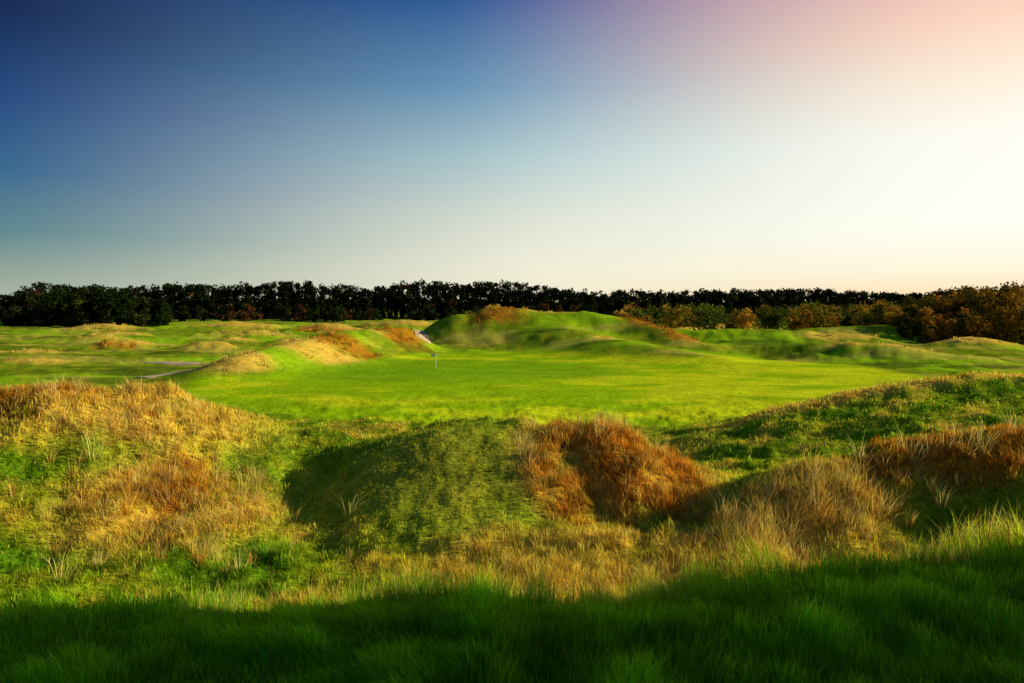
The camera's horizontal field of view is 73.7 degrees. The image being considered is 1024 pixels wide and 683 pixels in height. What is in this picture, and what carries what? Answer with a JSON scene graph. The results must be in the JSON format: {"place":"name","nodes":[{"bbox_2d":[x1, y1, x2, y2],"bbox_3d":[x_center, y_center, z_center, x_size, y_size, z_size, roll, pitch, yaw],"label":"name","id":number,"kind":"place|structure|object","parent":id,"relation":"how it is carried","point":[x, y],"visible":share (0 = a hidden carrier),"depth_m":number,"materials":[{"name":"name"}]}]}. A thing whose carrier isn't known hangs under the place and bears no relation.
{"place":"outdoors","nodes":[
{"label":"outdoors","id":0,"kind":"place"},
{"bbox_2d":[134,361,204,377],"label":"gravel path","id":1,"kind":"structure","parent":0,"point":[173,363],"depth_m":107.15,"materials":[{"name":"grey gravel"}]},
{"bbox_2d":[413,329,430,343],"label":"sandy path","id":2,"kind":"structure","parent":0,"point":[422,335],"depth_m":130.54,"materials":[{"name":"beige sand"}]},
{"bbox_2d":[0,302,1023,682],"bbox_3d":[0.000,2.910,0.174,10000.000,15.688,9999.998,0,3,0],"label":"terrain","id":3,"kind":"structure","parent":0,"point":[540,366],"depth_m":39.77,"materials":[{"name":"green plant"}]},
{"bbox_2d":[0,284,598,327],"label":"woodland","id":4,"kind":"object","parent":3,"relation":"on","point":[56,307],"visible":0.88,"depth_m":277.39,"materials":[{"name":"green plant"}]},
{"bbox_2d":[40,305,698,358],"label":"dune bracken","id":5,"kind":"object","parent":3,"relation":"on","point":[491,315],"visible":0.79,"depth_m":129.09,"materials":[{"name":"brown plant"}]},
{"bbox_2d":[0,278,995,318],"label":"pine forest","id":6,"kind":"object","parent":3,"relation":"on","point":[394,299],"visible":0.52,"depth_m":371.17,"materials":[{"name":"green plant"}]},
{"bbox_2d":[0,369,1023,682],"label":"meadow grass","id":7,"kind":"structure","parent":3,"relation":"on","point":[644,611],"depth_m":4.19,"materials":[{"name":"green plant"}]},
{"bbox_2d":[0,371,1023,613],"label":"marram grass","id":8,"kind":"structure","parent":3,"relation":"on","point":[217,499],"depth_m":19.57,"materials":[{"name":"beige plant"}]},
{"bbox_2d":[1,383,1023,524],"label":"dry bracken","id":9,"kind":"object","parent":3,"relation":"on","point":[873,462],"visible":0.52,"depth_m":20.75,"materials":[{"name":"brown plant"}]},
{"bbox_2d":[8,304,1018,370],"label":"dune grass","id":10,"kind":"structure","parent":3,"relation":"on","point":[295,339],"depth_m":124.75,"materials":[{"name":"beige plant"}]},
{"bbox_2d":[419,504,1009,597],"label":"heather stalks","id":11,"kind":"object","parent":3,"relation":"on","point":[885,545],"visible":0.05,"depth_m":5.22,"materials":[{"name":"brown plant"}]},
{"bbox_2d":[611,299,932,330],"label":"autumn scrub","id":12,"kind":"object","parent":3,"relation":"on","point":[711,317],"visible":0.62,"depth_m":204.98,"materials":[{"name":"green plant"}]},
{"bbox_2d":[832,280,1023,343],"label":"hawthorn thicket","id":13,"kind":"object","parent":3,"relation":"on","point":[988,313],"visible":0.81,"depth_m":170.08,"materials":[{"name":"brown plant"}]},
{"bbox_2d":[0,0,1023,301],"label":"sky","id":14,"kind":"structure","parent":0,"point":[877,146],"materials":[{"name":"blue"}]}
]}

